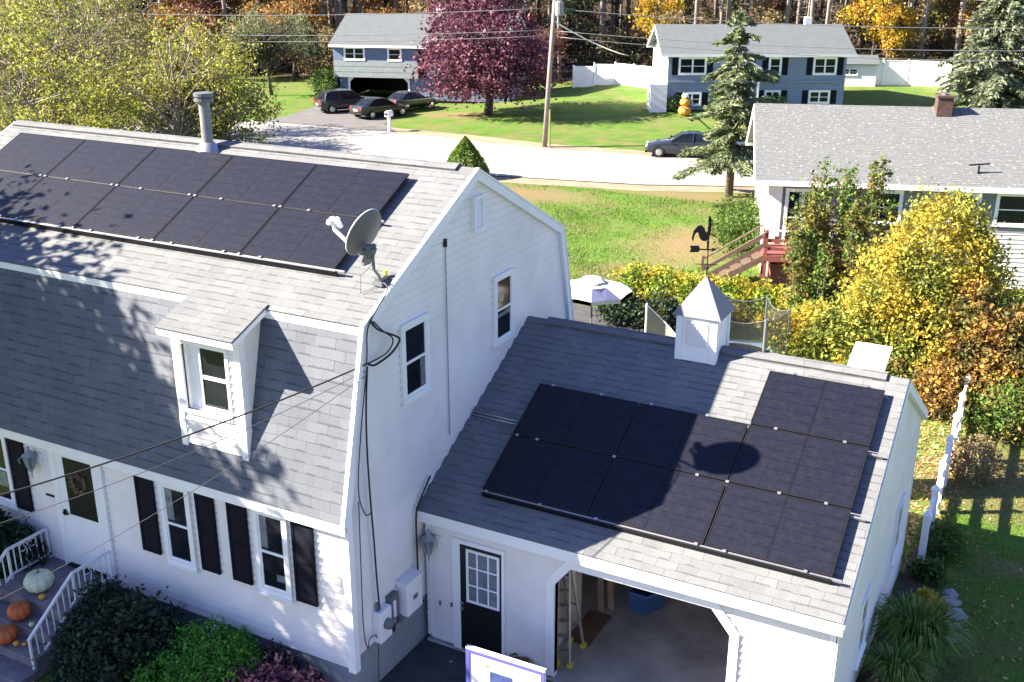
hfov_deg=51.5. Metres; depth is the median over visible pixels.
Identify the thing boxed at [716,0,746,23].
woodland tree
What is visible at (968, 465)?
dry shrub
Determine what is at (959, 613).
border stone
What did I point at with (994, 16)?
woodland tree
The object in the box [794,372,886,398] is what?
mounting rail
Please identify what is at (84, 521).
front door
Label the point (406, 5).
pine tree
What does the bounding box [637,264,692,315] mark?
hedge shrub
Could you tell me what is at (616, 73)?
vinyl fence
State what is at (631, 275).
hedge shrub
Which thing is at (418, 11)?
woodland tree
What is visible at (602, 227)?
lawn grass
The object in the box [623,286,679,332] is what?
dark shrub
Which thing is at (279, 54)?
pine tree
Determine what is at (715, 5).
pine tree
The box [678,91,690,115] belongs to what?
inflatable pumpkins
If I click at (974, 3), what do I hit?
woodland tree
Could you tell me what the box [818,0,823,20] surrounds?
pine tree
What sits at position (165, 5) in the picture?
pine tree
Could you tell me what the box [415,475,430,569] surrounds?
garage conduit
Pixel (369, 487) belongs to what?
meter cable
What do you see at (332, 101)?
parked suv
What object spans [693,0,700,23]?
pine tree
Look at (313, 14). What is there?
woodland tree
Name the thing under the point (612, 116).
ground
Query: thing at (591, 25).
woodland tree
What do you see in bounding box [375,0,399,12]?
woodland tree
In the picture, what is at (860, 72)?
garden shed
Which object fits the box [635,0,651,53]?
pine tree
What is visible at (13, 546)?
porch railing
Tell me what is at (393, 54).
window
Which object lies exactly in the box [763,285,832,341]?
hedge shrub
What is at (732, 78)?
spruce tree
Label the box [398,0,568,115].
maroon maple
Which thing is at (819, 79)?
split level house
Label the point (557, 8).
utility pole
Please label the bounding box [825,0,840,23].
pine tree
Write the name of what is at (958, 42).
pine tree
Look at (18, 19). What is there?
woodland tree
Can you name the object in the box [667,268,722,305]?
hedge shrub
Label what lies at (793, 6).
woodland tree
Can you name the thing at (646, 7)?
woodland tree
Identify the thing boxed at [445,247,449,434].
tall conduit
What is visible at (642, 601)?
plastic bin
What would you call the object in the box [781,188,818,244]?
glass door
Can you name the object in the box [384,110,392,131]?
mailbox
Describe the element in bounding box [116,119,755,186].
road
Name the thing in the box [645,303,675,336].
canvas screen
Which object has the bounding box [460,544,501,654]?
side door
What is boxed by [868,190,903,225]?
window
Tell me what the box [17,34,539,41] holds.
overhead wire
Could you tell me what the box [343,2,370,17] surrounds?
woodland tree
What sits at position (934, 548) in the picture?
green shrub
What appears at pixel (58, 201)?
solar panel
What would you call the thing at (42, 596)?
gourd
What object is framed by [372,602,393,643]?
electric meter
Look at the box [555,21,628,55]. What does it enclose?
guy wire
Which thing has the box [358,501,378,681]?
ground cable
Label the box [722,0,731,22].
pine tree
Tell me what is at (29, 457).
wall lantern
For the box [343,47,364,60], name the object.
window
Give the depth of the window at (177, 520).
16.35 m
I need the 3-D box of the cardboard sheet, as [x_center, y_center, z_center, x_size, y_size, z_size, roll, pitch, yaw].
[1.277,4.721,17.492,0.400,0.013,0.950,10,22,26]
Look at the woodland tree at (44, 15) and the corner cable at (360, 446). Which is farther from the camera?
the woodland tree at (44, 15)
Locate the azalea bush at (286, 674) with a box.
[194,649,330,681]
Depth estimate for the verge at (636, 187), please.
56.52 m
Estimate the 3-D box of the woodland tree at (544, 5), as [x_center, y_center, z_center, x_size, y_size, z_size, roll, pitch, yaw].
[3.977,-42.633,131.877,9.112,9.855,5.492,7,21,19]
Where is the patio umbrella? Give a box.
[570,275,632,322]
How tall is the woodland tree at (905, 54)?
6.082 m
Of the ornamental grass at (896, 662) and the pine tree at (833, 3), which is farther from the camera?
the pine tree at (833, 3)
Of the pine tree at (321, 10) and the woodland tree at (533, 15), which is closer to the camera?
the pine tree at (321, 10)
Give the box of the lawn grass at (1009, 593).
[915,414,1023,681]
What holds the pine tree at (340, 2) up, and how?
on the ground at (612, 116)
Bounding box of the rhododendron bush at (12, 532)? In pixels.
[0,505,52,579]
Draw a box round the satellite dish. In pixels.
[326,209,387,292]
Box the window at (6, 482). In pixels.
[0,436,19,510]
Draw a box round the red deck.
[701,221,860,290]
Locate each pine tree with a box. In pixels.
[145,0,172,10]
[214,0,232,71]
[247,0,269,65]
[256,0,264,73]
[270,0,281,65]
[294,2,301,64]
[302,1,309,74]
[311,2,318,60]
[319,0,332,71]
[327,0,344,59]
[328,0,338,29]
[330,0,347,24]
[352,0,375,12]
[357,0,361,12]
[394,0,403,12]
[400,0,410,12]
[516,0,537,12]
[522,0,529,25]
[529,0,543,33]
[547,0,556,27]
[551,0,576,38]
[556,0,574,80]
[563,5,568,45]
[575,0,581,45]
[594,0,621,59]
[596,0,603,63]
[604,0,621,58]
[610,0,613,38]
[616,6,619,26]
[617,0,623,29]
[625,0,635,63]
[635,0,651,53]
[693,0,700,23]
[714,0,717,22]
[716,0,723,23]
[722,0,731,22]
[749,0,754,21]
[778,0,791,23]
[793,0,805,23]
[796,0,821,16]
[803,0,816,23]
[805,0,808,13]
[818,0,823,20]
[818,0,827,23]
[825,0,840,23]
[826,0,834,23]
[858,32,863,43]
[902,0,913,39]
[916,0,934,60]
[952,0,971,67]
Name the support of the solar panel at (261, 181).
attached to the mounting rail at (273, 205)
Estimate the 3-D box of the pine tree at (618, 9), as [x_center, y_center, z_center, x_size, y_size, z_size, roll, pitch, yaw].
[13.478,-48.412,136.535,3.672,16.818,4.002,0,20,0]
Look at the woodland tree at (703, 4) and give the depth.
117.02 m
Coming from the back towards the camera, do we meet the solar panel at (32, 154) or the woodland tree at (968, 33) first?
the woodland tree at (968, 33)
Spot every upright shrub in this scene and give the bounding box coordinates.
[776,155,862,326]
[779,170,830,307]
[826,152,908,338]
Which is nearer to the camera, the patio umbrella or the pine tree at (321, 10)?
the patio umbrella
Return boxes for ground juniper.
[706,193,760,257]
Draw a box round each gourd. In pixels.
[13,640,19,645]
[38,593,45,599]
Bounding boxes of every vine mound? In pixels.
[757,272,918,375]
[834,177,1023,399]
[925,269,1023,420]
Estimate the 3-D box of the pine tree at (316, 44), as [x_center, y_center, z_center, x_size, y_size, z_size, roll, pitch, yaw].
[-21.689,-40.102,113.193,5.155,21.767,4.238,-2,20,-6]
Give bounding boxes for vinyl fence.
[572,62,652,87]
[875,59,951,88]
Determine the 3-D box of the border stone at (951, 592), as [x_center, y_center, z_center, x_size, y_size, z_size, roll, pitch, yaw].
[8.266,4.741,19.951,0.276,0.153,0.296,-13,23,-31]
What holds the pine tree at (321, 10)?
on the ground at (612, 116)
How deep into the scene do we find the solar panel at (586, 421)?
16.71 m
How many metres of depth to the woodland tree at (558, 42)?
97.94 m
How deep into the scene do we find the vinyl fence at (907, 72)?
89.30 m
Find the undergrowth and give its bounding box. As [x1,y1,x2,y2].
[31,0,979,77]
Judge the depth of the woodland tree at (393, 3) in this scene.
134.68 m
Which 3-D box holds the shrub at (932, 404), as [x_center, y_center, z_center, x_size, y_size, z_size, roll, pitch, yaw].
[11.271,1.122,28.013,2.557,2.027,2.005,10,22,26]
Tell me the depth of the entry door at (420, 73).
88.32 m
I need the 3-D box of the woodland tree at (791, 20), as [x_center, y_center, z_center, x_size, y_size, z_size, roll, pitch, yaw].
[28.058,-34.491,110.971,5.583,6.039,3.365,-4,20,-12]
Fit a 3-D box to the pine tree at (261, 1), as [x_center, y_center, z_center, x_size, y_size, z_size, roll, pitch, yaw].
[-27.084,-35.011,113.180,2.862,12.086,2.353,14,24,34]
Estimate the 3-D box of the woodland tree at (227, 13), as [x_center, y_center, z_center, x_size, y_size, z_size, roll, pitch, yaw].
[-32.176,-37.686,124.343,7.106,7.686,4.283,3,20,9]
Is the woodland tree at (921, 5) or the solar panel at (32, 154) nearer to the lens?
the solar panel at (32, 154)
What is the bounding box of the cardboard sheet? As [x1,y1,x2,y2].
[566,609,611,646]
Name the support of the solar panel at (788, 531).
attached to the mounting rail at (724, 553)
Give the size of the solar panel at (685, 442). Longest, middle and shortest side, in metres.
1.728 x 1.098 x 0.036 m
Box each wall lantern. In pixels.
[18,446,42,477]
[418,529,440,560]
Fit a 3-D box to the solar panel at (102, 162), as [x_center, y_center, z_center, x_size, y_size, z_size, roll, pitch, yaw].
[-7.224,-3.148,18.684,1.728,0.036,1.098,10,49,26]
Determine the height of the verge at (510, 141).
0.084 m
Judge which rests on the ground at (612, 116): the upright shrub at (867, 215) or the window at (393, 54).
the upright shrub at (867, 215)
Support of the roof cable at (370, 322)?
attached to the gambrel house at (112, 349)
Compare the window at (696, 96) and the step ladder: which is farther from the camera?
the window at (696, 96)
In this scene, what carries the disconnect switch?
attached to the gambrel house at (112, 349)
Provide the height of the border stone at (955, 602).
0.145 m
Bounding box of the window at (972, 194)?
[946,192,982,226]
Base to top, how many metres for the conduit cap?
0.120 m
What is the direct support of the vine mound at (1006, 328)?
on the ground at (612, 116)
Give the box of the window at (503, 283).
[492,267,514,347]
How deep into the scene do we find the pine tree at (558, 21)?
101.70 m
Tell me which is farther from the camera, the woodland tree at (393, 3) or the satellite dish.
the woodland tree at (393, 3)
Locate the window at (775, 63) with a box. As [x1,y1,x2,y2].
[768,57,781,74]
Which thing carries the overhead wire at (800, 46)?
attached to the utility pole
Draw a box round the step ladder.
[557,570,586,668]
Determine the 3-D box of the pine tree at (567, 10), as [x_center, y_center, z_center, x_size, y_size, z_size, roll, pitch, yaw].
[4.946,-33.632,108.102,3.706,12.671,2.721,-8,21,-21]
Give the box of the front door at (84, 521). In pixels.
[47,450,117,580]
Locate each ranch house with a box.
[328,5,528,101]
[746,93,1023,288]
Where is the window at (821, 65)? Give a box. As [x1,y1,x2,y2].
[812,57,837,74]
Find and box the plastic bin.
[627,586,665,614]
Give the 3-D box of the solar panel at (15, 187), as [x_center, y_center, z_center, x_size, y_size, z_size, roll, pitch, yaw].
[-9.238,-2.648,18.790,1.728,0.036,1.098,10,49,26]
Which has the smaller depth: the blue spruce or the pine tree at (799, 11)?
the blue spruce
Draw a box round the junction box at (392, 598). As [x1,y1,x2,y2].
[385,590,399,619]
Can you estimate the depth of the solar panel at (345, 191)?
16.36 m
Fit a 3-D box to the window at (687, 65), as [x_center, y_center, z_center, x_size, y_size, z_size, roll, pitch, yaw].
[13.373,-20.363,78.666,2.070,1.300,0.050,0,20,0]
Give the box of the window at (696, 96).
[683,92,701,105]
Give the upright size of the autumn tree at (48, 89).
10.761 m
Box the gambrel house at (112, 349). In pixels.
[0,91,573,681]
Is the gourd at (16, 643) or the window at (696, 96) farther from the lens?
the window at (696, 96)
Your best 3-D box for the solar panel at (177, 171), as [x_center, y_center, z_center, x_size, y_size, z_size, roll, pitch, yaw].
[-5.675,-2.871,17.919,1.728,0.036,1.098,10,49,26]
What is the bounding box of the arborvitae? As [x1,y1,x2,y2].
[445,136,489,174]
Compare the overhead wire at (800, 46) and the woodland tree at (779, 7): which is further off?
the woodland tree at (779, 7)
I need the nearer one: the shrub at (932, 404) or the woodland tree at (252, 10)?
the shrub at (932, 404)
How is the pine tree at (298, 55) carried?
on the ground at (612, 116)
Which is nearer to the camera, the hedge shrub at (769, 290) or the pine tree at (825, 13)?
the hedge shrub at (769, 290)
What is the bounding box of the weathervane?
[690,216,716,275]
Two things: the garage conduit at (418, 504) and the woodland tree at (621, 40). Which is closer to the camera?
the garage conduit at (418, 504)
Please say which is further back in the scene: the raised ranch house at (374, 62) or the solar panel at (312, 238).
the raised ranch house at (374, 62)
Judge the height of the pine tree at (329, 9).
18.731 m
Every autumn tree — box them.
[0,0,124,129]
[0,0,166,130]
[0,5,54,121]
[0,87,132,132]
[3,0,158,128]
[18,0,193,101]
[87,9,287,143]
[103,9,268,125]
[114,20,240,127]
[119,43,278,142]
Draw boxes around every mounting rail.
[0,215,345,276]
[38,174,383,223]
[481,490,841,584]
[515,433,864,521]
[552,384,882,458]
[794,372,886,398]
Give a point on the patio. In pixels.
(582, 313)
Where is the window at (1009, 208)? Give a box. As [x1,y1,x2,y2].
[992,193,1023,227]
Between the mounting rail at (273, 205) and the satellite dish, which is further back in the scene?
the mounting rail at (273, 205)
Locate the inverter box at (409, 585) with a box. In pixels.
[396,568,422,616]
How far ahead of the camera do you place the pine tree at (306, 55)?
108.91 m
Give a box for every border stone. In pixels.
[942,588,958,598]
[942,596,961,606]
[946,608,968,620]
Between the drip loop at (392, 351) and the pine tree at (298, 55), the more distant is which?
the pine tree at (298, 55)
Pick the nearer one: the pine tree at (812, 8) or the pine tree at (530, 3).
the pine tree at (812, 8)
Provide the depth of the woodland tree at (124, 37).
110.31 m
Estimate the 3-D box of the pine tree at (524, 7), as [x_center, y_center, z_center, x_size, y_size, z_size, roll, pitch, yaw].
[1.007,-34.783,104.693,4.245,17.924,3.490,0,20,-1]
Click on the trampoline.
(753, 340)
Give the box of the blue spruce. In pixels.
[932,0,1023,108]
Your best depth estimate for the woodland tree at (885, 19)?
92.32 m
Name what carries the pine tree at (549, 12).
on the ground at (612, 116)
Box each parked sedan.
[349,97,409,119]
[387,90,437,111]
[645,130,711,158]
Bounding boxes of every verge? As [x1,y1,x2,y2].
[386,128,753,158]
[492,176,755,192]
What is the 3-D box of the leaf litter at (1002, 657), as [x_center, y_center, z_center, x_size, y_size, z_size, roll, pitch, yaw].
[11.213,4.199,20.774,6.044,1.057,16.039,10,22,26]
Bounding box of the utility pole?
[542,0,563,147]
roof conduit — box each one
[471,413,516,424]
[472,411,518,421]
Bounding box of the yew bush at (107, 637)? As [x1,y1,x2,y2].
[32,572,210,681]
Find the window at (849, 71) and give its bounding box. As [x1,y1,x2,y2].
[845,68,857,75]
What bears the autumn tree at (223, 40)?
on the ground at (612, 116)
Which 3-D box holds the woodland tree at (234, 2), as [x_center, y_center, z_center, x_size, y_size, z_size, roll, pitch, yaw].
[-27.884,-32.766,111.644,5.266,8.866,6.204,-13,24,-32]
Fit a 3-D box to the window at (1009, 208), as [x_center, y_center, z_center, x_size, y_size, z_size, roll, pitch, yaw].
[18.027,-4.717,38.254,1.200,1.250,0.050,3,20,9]
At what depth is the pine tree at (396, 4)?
113.00 m
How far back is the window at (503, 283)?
17.83 m
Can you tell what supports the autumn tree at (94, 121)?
on the ground at (612, 116)
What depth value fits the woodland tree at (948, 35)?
96.96 m
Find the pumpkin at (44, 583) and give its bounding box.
[23,568,54,592]
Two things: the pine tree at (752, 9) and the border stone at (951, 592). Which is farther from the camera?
the pine tree at (752, 9)
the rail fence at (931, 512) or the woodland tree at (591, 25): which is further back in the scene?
the woodland tree at (591, 25)
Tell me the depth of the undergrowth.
113.58 m
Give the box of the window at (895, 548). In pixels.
[889,492,905,567]
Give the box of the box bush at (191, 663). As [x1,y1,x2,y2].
[124,614,270,681]
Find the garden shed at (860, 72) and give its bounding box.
[844,55,879,86]
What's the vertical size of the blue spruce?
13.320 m
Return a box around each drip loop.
[368,319,400,365]
[368,321,393,362]
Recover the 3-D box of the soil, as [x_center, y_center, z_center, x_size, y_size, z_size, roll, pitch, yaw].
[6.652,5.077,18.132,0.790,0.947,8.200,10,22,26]
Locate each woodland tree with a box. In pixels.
[0,0,49,60]
[17,0,61,66]
[56,0,107,40]
[100,10,144,65]
[124,0,157,21]
[124,15,177,58]
[145,0,195,52]
[166,0,235,69]
[170,0,232,54]
[183,8,224,50]
[212,3,240,28]
[215,0,262,59]
[220,0,262,74]
[237,0,261,12]
[249,0,312,81]
[261,0,272,12]
[265,0,335,76]
[291,25,336,81]
[310,0,333,46]
[324,6,357,43]
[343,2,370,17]
[354,0,396,13]
[357,0,386,13]
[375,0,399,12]
[385,0,417,13]
[387,0,410,12]
[402,0,439,58]
[416,4,433,13]
[441,0,512,11]
[511,0,573,33]
[526,4,545,35]
[531,22,570,86]
[541,0,580,30]
[541,0,597,52]
[575,0,600,32]
[598,0,652,55]
[628,0,687,39]
[634,0,694,41]
[649,9,683,56]
[673,0,699,23]
[693,0,717,23]
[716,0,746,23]
[739,0,791,23]
[744,0,779,23]
[758,8,787,23]
[765,2,804,23]
[784,1,803,13]
[830,0,877,40]
[834,0,922,54]
[869,3,921,59]
[886,7,920,60]
[912,0,955,58]
[914,0,959,28]
[934,0,976,60]
[960,24,977,48]
[966,0,1013,29]
[974,6,1006,59]
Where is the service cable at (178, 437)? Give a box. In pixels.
[0,363,367,495]
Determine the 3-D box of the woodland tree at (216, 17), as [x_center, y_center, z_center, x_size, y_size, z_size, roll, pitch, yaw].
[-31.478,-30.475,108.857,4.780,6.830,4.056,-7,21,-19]
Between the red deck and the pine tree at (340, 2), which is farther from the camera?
the pine tree at (340, 2)
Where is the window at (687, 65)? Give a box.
[678,57,706,74]
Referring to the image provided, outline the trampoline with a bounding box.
[722,292,790,354]
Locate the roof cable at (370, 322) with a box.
[366,282,387,363]
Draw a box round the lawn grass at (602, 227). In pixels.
[508,183,840,323]
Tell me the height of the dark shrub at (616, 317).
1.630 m
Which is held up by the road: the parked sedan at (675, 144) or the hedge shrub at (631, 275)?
the parked sedan at (675, 144)
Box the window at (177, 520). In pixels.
[157,482,199,573]
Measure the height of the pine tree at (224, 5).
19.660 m
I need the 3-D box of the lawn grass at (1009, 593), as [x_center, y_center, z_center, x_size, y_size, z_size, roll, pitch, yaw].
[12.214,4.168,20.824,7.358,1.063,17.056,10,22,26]
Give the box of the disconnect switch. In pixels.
[392,614,405,632]
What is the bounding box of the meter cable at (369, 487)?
[365,366,379,609]
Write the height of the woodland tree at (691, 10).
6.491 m
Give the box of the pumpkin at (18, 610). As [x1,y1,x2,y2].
[6,601,31,620]
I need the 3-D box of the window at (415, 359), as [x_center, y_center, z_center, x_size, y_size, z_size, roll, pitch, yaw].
[-1.412,0.257,15.554,0.050,1.230,0.740,10,22,26]
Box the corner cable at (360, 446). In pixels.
[358,370,371,515]
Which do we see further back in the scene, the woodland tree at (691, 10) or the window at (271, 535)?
the woodland tree at (691, 10)
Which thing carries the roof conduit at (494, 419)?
on the attached garage
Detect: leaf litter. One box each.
[901,394,976,565]
[921,411,1023,679]
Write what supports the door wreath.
attached to the front door at (84, 521)
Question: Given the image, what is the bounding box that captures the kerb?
[490,174,752,185]
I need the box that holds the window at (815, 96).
[808,90,830,103]
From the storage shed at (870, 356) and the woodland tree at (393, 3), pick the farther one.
the woodland tree at (393, 3)
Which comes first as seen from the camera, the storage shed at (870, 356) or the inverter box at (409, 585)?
the inverter box at (409, 585)
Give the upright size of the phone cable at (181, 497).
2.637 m
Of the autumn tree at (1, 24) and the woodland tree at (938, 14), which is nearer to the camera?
the autumn tree at (1, 24)
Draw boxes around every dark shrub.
[590,287,646,326]
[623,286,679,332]
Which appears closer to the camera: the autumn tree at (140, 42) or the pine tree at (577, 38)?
the autumn tree at (140, 42)
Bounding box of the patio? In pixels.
[573,303,674,331]
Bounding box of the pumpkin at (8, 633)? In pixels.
[0,624,17,643]
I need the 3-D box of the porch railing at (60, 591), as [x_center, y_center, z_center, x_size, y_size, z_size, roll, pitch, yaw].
[-6.954,4.296,16.843,0.045,1.358,1.730,10,22,26]
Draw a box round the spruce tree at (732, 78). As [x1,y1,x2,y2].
[671,8,785,197]
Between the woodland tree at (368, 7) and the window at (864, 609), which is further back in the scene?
the woodland tree at (368, 7)
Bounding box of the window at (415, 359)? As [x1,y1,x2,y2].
[399,311,430,405]
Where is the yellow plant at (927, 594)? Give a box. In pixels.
[908,586,947,609]
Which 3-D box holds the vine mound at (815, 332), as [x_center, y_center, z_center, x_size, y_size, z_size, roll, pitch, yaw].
[9.328,-0.530,30.427,4.721,3.472,2.680,16,25,38]
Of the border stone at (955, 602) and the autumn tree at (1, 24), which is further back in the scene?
the autumn tree at (1, 24)
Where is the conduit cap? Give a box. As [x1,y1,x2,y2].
[443,238,446,246]
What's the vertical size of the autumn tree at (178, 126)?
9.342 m
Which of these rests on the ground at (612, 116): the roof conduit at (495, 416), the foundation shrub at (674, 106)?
the foundation shrub at (674, 106)
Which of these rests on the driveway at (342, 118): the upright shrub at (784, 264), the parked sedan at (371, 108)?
the parked sedan at (371, 108)
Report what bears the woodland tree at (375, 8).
on the ground at (612, 116)
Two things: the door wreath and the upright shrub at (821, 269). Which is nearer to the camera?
the door wreath
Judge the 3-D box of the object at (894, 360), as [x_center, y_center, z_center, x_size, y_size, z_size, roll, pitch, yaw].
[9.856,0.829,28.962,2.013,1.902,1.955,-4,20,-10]
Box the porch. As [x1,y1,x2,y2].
[0,556,118,681]
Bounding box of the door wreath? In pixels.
[67,473,86,494]
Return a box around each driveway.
[265,107,397,131]
[381,637,552,681]
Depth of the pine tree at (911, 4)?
96.35 m
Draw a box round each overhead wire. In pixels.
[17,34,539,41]
[95,8,547,15]
[169,30,542,35]
[554,36,1023,61]
[559,31,1023,50]
[564,9,1023,28]
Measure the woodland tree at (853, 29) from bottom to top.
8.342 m
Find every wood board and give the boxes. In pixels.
[597,577,603,611]
[607,580,613,609]
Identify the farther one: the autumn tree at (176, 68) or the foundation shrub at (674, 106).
the foundation shrub at (674, 106)
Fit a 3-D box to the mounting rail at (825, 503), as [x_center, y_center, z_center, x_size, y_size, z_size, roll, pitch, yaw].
[2.393,1.951,15.601,5.440,0.140,0.092,10,22,26]
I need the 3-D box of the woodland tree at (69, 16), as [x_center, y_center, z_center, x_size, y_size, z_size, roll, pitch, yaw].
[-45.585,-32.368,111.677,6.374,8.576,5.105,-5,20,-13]
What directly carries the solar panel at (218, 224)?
attached to the mounting rail at (223, 254)
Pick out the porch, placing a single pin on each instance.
(15, 664)
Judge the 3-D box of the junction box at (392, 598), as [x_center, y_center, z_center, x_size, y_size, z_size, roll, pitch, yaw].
[-1.798,4.007,16.051,0.121,0.420,0.220,10,22,26]
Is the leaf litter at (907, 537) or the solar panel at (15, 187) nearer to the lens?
the solar panel at (15, 187)
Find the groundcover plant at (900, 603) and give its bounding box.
[879,592,932,630]
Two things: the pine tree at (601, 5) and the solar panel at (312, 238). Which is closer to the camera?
the solar panel at (312, 238)
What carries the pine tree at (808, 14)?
on the ground at (612, 116)
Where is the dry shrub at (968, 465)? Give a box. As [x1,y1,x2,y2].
[942,424,1008,488]
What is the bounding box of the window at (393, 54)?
[387,48,401,61]
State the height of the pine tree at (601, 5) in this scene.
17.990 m
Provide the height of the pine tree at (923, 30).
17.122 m
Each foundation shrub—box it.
[307,66,346,96]
[667,92,694,111]
[761,94,786,102]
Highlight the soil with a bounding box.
[859,547,941,681]
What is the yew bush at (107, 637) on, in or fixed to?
on the soil
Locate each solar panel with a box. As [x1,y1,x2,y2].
[0,133,85,175]
[0,171,43,214]
[2,176,115,226]
[47,139,156,184]
[74,186,193,239]
[118,147,233,195]
[154,196,278,253]
[196,155,316,206]
[240,207,357,268]
[282,164,408,216]
[482,435,613,515]
[512,383,638,456]
[588,457,725,544]
[616,403,747,481]
[704,483,850,577]
[729,424,868,509]
[751,371,884,446]
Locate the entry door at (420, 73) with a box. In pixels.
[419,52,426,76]
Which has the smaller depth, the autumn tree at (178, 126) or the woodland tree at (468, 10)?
the autumn tree at (178, 126)
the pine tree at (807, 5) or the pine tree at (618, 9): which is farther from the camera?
the pine tree at (618, 9)
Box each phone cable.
[0,376,364,599]
[1,371,364,522]
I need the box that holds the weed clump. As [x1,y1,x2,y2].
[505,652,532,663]
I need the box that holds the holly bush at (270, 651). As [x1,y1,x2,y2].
[249,638,307,678]
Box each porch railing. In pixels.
[0,527,51,594]
[27,550,113,669]
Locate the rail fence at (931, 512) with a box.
[917,373,971,562]
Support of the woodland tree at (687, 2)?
on the ground at (612, 116)
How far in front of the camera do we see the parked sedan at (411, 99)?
83.99 m
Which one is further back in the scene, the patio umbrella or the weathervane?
the patio umbrella
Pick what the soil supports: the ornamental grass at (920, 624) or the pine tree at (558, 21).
the ornamental grass at (920, 624)
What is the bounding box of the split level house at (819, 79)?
[647,17,856,111]
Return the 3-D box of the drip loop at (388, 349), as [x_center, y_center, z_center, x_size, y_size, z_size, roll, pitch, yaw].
[-1.803,-0.030,14.457,0.046,0.556,0.572,12,23,30]
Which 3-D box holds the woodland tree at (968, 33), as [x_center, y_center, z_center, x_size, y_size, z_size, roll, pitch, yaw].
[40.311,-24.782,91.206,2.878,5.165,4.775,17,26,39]
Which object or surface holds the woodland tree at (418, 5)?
on the ground at (612, 116)
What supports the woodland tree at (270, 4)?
on the ground at (612, 116)
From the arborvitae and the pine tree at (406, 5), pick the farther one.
the pine tree at (406, 5)
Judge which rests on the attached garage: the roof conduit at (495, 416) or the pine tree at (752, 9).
the roof conduit at (495, 416)
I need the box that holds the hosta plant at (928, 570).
[902,555,952,587]
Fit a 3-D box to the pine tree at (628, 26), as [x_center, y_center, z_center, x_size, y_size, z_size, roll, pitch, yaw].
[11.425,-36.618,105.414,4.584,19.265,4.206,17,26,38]
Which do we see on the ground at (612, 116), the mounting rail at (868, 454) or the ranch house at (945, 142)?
the ranch house at (945, 142)
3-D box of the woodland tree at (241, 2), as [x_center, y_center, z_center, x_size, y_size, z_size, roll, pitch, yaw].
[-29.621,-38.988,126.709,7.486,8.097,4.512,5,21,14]
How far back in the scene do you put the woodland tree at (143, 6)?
134.11 m
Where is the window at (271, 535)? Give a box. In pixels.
[251,510,295,603]
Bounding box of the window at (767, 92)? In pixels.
[764,90,780,97]
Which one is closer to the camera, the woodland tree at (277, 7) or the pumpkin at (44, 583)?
the pumpkin at (44, 583)
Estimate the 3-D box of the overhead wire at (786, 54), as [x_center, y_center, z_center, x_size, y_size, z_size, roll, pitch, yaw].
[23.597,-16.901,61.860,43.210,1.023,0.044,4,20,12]
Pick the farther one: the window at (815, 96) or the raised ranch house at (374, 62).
the raised ranch house at (374, 62)
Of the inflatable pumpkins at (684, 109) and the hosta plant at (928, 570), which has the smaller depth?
the hosta plant at (928, 570)
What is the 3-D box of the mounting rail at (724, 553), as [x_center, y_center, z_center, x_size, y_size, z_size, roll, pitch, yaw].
[1.905,2.731,14.974,5.370,0.135,0.072,10,22,26]
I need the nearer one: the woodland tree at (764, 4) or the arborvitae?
the arborvitae
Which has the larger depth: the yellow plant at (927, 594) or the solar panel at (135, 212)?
the yellow plant at (927, 594)
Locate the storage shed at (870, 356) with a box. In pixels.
[847,341,891,370]
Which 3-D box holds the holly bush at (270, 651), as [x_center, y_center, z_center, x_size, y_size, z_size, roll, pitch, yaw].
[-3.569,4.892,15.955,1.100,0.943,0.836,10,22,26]
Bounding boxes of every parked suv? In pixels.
[313,88,369,113]
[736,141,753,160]
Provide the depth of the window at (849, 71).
89.16 m
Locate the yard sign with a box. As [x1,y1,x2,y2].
[465,644,548,681]
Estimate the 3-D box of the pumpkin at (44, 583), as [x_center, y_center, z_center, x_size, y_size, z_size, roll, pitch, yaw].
[-7.640,3.837,17.138,0.455,0.391,0.470,10,22,26]
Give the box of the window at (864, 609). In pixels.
[853,581,872,670]
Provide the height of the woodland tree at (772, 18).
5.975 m
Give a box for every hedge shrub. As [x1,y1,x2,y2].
[606,258,663,309]
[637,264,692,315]
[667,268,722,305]
[714,271,756,325]
[737,278,792,334]
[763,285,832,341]
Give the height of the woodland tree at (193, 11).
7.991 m
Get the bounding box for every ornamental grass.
[858,636,943,681]
[869,589,981,669]
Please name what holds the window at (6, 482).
in the gambrel house at (112, 349)
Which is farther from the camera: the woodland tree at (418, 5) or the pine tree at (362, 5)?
the pine tree at (362, 5)
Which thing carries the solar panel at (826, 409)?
attached to the mounting rail at (868, 454)
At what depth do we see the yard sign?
15.24 m
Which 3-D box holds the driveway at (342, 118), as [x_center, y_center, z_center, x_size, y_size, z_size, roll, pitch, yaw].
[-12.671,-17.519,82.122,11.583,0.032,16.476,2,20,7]
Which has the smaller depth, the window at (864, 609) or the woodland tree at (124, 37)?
the window at (864, 609)
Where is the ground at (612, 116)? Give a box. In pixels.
[0,0,1023,681]
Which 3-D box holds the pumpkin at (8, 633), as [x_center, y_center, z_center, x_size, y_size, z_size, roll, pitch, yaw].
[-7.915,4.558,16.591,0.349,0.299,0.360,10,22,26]
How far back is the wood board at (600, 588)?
17.86 m
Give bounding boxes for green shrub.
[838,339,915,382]
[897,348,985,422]
[912,517,969,561]
[962,361,1023,445]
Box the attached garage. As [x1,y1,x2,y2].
[415,276,928,681]
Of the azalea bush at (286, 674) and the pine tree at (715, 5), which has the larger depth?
the pine tree at (715, 5)
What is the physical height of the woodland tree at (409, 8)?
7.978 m
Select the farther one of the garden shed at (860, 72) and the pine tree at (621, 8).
the pine tree at (621, 8)
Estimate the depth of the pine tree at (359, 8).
110.39 m
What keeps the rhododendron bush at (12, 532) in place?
on the ground at (612, 116)
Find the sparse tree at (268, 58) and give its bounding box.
[212,3,326,94]

